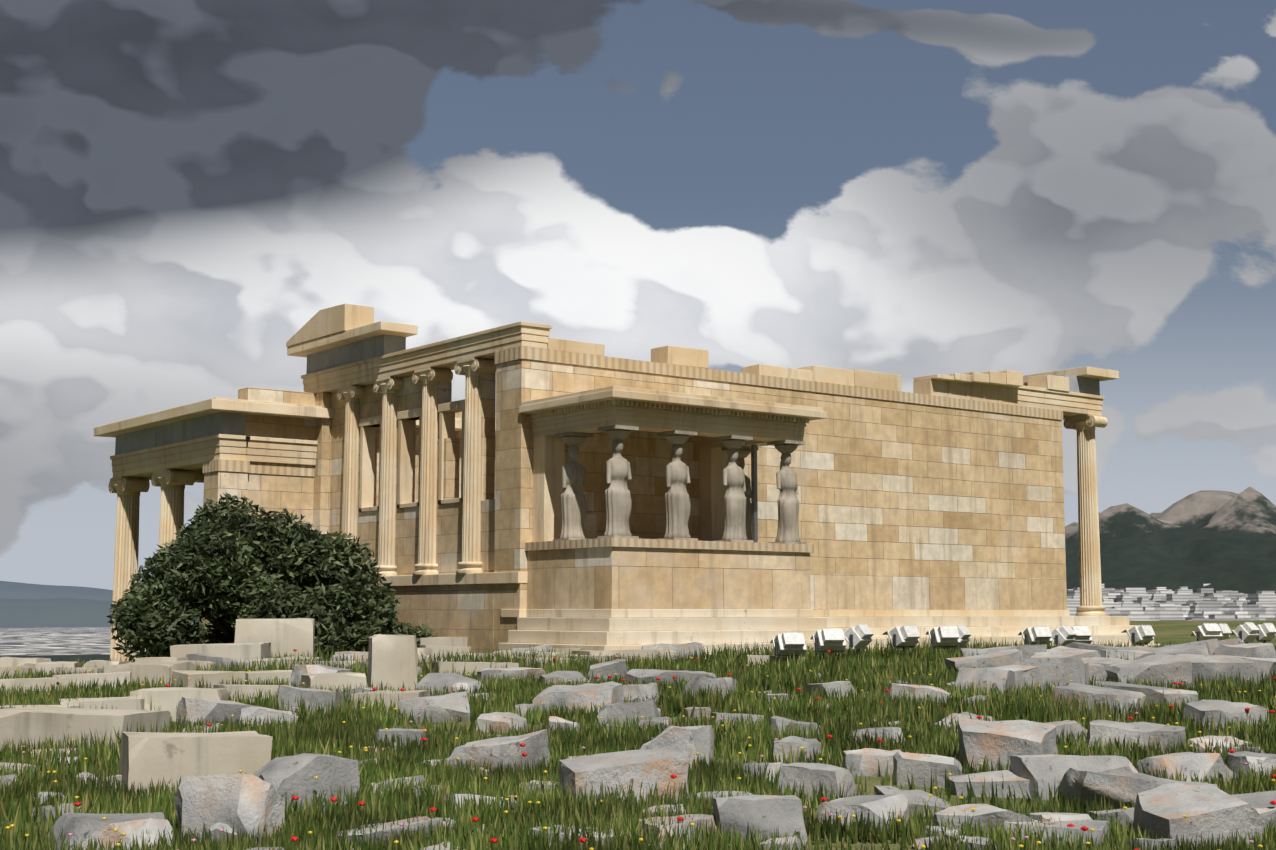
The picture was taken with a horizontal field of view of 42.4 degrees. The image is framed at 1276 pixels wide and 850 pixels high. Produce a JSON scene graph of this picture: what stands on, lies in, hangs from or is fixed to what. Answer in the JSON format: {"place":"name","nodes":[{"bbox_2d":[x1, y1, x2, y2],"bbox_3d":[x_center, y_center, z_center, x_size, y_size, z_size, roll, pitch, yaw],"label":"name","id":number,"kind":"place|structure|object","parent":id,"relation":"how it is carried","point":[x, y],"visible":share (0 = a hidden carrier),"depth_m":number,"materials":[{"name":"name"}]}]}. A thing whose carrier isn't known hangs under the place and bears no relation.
{"place":"outdoors","nodes":[
{"label":"outdoors","id":0,"kind":"place"},
{"bbox_2d":[0,598,111,627],"bbox_3d":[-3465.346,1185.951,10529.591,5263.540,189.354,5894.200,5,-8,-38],"label":"mount aigaleo","id":1,"kind":"object","parent":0,"point":[45,613],"visible":0.19,"depth_m":9238.04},
{"bbox_2d":[0,581,112,601],"bbox_3d":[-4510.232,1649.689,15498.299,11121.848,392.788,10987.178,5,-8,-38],"label":"distant hill","id":2,"kind":"structure","parent":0,"point":[12,590],"depth_m":13935.99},
{"bbox_2d":[0,487,1275,663],"bbox_3d":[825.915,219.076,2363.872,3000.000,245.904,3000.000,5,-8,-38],"label":"mountains","id":3,"kind":"structure","parent":0,"point":[1217,540],"depth_m":2114.26,"materials":[{"name":"green plant"}]},
{"bbox_2d":[1067,584,1275,620],"bbox_3d":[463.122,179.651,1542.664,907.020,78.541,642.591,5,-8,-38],"label":"city apartment blocks","id":4,"kind":"structure","parent":3,"relation":"on","point":[1164,604],"depth_m":1516.58,"materials":[{"name":"white concrete"}]},
{"bbox_2d":[0,620,1275,849],"bbox_3d":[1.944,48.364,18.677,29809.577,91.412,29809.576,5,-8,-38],"label":"ground","id":5,"kind":"structure","parent":0,"point":[54,640],"depth_m":89.32,"materials":[{"name":"green plant"}]},
{"bbox_2d":[106,492,401,661],"bbox_3d":[-9.408,4.885,41.312,7.562,6.342,6.336,5,-8,-38],"label":"olive tree","id":6,"kind":"object","parent":5,"relation":"on","point":[236,562],"depth_m":39.73,"materials":[{"name":"green plant"}]},
{"bbox_2d":[301,572,437,649],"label":"bush","id":7,"kind":"object","parent":5,"relation":"on","point":[364,604],"depth_m":40.64,"materials":[{"name":"green plant"}]},
{"bbox_2d":[0,618,804,797],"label":"cut stone blocks","id":8,"kind":"object","parent":5,"relation":"on","point":[147,756],"visible":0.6,"depth_m":25.32,"materials":[{"name":"beige stone"}]},
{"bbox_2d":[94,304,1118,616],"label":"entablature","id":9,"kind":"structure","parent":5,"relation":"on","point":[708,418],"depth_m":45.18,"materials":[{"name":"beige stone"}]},
{"bbox_2d":[584,514,596,538],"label":"porch stone panel","id":10,"kind":"object","parent":9,"relation":"on","point":[590,525],"visible":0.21,"depth_m":40.35,"materials":[{"name":"stone"}]},
{"bbox_2d":[115,334,1099,454],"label":"frieze","id":11,"kind":"object","parent":9,"relation":"attached to","point":[227,423],"visible":0.33,"depth_m":48.32,"materials":[{"name":"beige stone"}]},
{"bbox_2d":[554,425,805,543],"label":"caryatids","id":12,"kind":"object","parent":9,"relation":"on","point":[737,506],"visible":1,"depth_m":39.08,"materials":[{"name":"stone"}]},
{"bbox_2d":[751,445,757,542],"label":"porch support posts","id":13,"kind":"object","parent":9,"relation":"on","point":[754,506],"visible":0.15,"depth_m":41.72,"materials":[{"name":"metal"}]},
{"bbox_2d":[0,636,1275,849],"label":"grass","id":14,"kind":"structure","parent":5,"relation":"on","point":[842,718],"depth_m":16.60,"materials":[{"name":"green plant"}]},
{"bbox_2d":[0,638,1275,849],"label":"rocks","id":15,"kind":"object","parent":5,"relation":"on","point":[256,800],"visible":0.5,"depth_m":15.06,"materials":[{"name":"grey stone"}]},
{"bbox_2d":[22,646,1253,842],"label":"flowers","id":16,"kind":"object","parent":5,"relation":"on","point":[804,807],"visible":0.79,"depth_m":11.39,"materials":[{"name":"plant"}]},
{"bbox_2d":[5,652,1275,849],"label":"yellow flowers","id":17,"kind":"object","parent":5,"relation":"on","point":[601,800],"visible":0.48,"depth_m":14.04,"materials":[{"name":"plant"}]},
{"bbox_2d":[74,649,1275,849],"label":"red poppies","id":18,"kind":"object","parent":5,"relation":"on","point":[582,839],"visible":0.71,"depth_m":13.11,"materials":[{"name":"red plant"}]},
{"bbox_2d":[770,631,806,660],"bbox_3d":[3.123,4.650,33.863,0.656,0.803,0.665,2,-7,-15],"label":"floodlight","id":19,"kind":"object","parent":5,"relation":"on","point":[785,644],"visible":0.96,"depth_m":33.68,"materials":[{"name":"white metal"}]},
{"bbox_2d":[810,628,845,658],"bbox_3d":[4.020,4.652,34.508,0.656,0.803,0.665,2,-7,-13],"label":"floodlight","id":20,"kind":"object","parent":5,"relation":"on","point":[825,640],"visible":0.94,"depth_m":34.33,"materials":[{"name":"white metal"}]},
{"bbox_2d":[498,609,1158,658],"bbox_3d":[0.884,7.978,51.721,27.853,4.300,23.754,5,-8,-38],"label":"stepped base","id":21,"kind":"object","parent":5,"relation":"on","point":[604,629],"visible":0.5,"depth_m":38.91,"materials":[{"name":"beige stone"}]},
{"bbox_2d":[329,372,495,652],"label":"wall with half-columns","id":22,"kind":"structure","parent":21,"relation":"on","point":[454,610],"depth_m":43.29,"materials":[{"name":"beige stone"}]},
{"bbox_2d":[109,357,1107,662],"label":"columns","id":23,"kind":"structure","parent":21,"relation":"on","point":[171,483],"depth_m":46.88,"materials":[{"name":"beige stone"}]},
{"bbox_2d":[201,359,1066,651],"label":"temple walls","id":24,"kind":"structure","parent":21,"relation":"on","point":[897,489],"depth_m":47.49,"materials":[{"name":"beige stone"}]},
{"bbox_2d":[203,346,1062,552],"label":"temple carved bands","id":25,"kind":"object","parent":24,"relation":"attached to","point":[539,354],"visible":0.77,"depth_m":43.82,"materials":[{"name":"beige stone"}]},
{"bbox_2d":[527,547,1066,609],"bbox_3d":[6.331,4.353,45.084,20.790,1.400,4.100,5,-8,-38],"label":"podium","id":26,"kind":"object","parent":21,"relation":"on","point":[622,578],"visible":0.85,"depth_m":39.56,"materials":[{"name":"beige stone"}]},
{"bbox_2d":[844,624,873,656],"bbox_3d":[4.734,4.716,35.656,0.659,0.820,0.656,-4,-8,34],"label":"floodlight","id":27,"kind":"object","parent":5,"relation":"on","point":[858,637],"visible":0.85,"depth_m":35.44,"materials":[{"name":"white metal"}]},
{"bbox_2d":[882,624,920,654],"bbox_3d":[5.790,4.759,35.948,0.658,0.796,0.681,5,-8,-38],"label":"floodlight","id":28,"kind":"object","parent":5,"relation":"on","point":[903,636],"visible":0.94,"depth_m":35.75,"materials":[{"name":"white metal"}]},
{"bbox_2d":[925,625,960,658],"bbox_3d":[6.847,4.866,36.723,0.656,0.792,0.661,2,-7,-15],"label":"floodlight","id":29,"kind":"object","parent":5,"relation":"on","point":[942,637],"visible":0.92,"depth_m":36.54,"materials":[{"name":"white metal"}]},
{"bbox_2d":[956,625,971,649],"bbox_3d":[7.249,4.977,37.616,0.658,0.822,0.656,-4,-8,33],"label":"floodlight","id":30,"kind":"object","parent":5,"relation":"on","point":[965,634],"visible":0.5,"depth_m":37.49,"materials":[{"name":"white metal"}]},
{"bbox_2d":[1018,625,1051,646],"bbox_3d":[9.524,5.189,39.282,0.656,0.798,0.664,2,-7,-20],"label":"floodlight","id":31,"kind":"object","parent":5,"relation":"on","point":[1038,633],"visible":0.79,"depth_m":39.09,"materials":[{"name":"white metal"}]},
{"bbox_2d":[1051,625,1076,645],"bbox_3d":[10.197,5.242,39.681,0.656,0.824,0.656,-5,-8,38],"label":"floodlight","id":32,"kind":"object","parent":5,"relation":"on","point":[1062,634],"visible":0.73,"depth_m":39.46,"materials":[{"name":"white metal"}]},
{"bbox_2d":[1072,625,1092,643],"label":"floodlight","id":33,"kind":"object","parent":5,"relation":"on","point":[1083,633],"visible":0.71,"depth_m":40.09,"materials":[{"name":"white metal"}]},
{"bbox_2d":[1121,625,1154,645],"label":"floodlight","id":34,"kind":"object","parent":5,"relation":"on","point":[1145,634],"visible":0.92,"depth_m":41.47,"materials":[{"name":"white metal"}]},
{"bbox_2d":[1190,623,1222,640],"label":"floodlight","id":35,"kind":"object","parent":5,"relation":"on","point":[1207,631],"visible":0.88,"depth_m":43.11,"materials":[{"name":"white metal"}]},
{"bbox_2d":[1218,623,1231,639],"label":"floodlight","id":36,"kind":"object","parent":5,"relation":"on","point":[1226,632],"visible":0.44,"depth_m":43.79,"materials":[{"name":"white metal"}]},
{"bbox_2d":[1230,622,1258,643],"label":"floodlight","id":37,"kind":"object","parent":5,"relation":"on","point":[1246,632],"visible":0.92,"depth_m":44.66,"materials":[{"name":"white metal"}]},
{"bbox_2d":[1255,623,1275,642],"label":"floodlight","id":38,"kind":"object","parent":5,"relation":"on","point":[1266,632],"visible":0.77,"depth_m":45.09,"materials":[{"name":"white metal"}]},
{"bbox_2d":[0,0,1275,589],"label":"sky","id":39,"kind":"structure","parent":0,"point":[909,189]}
]}

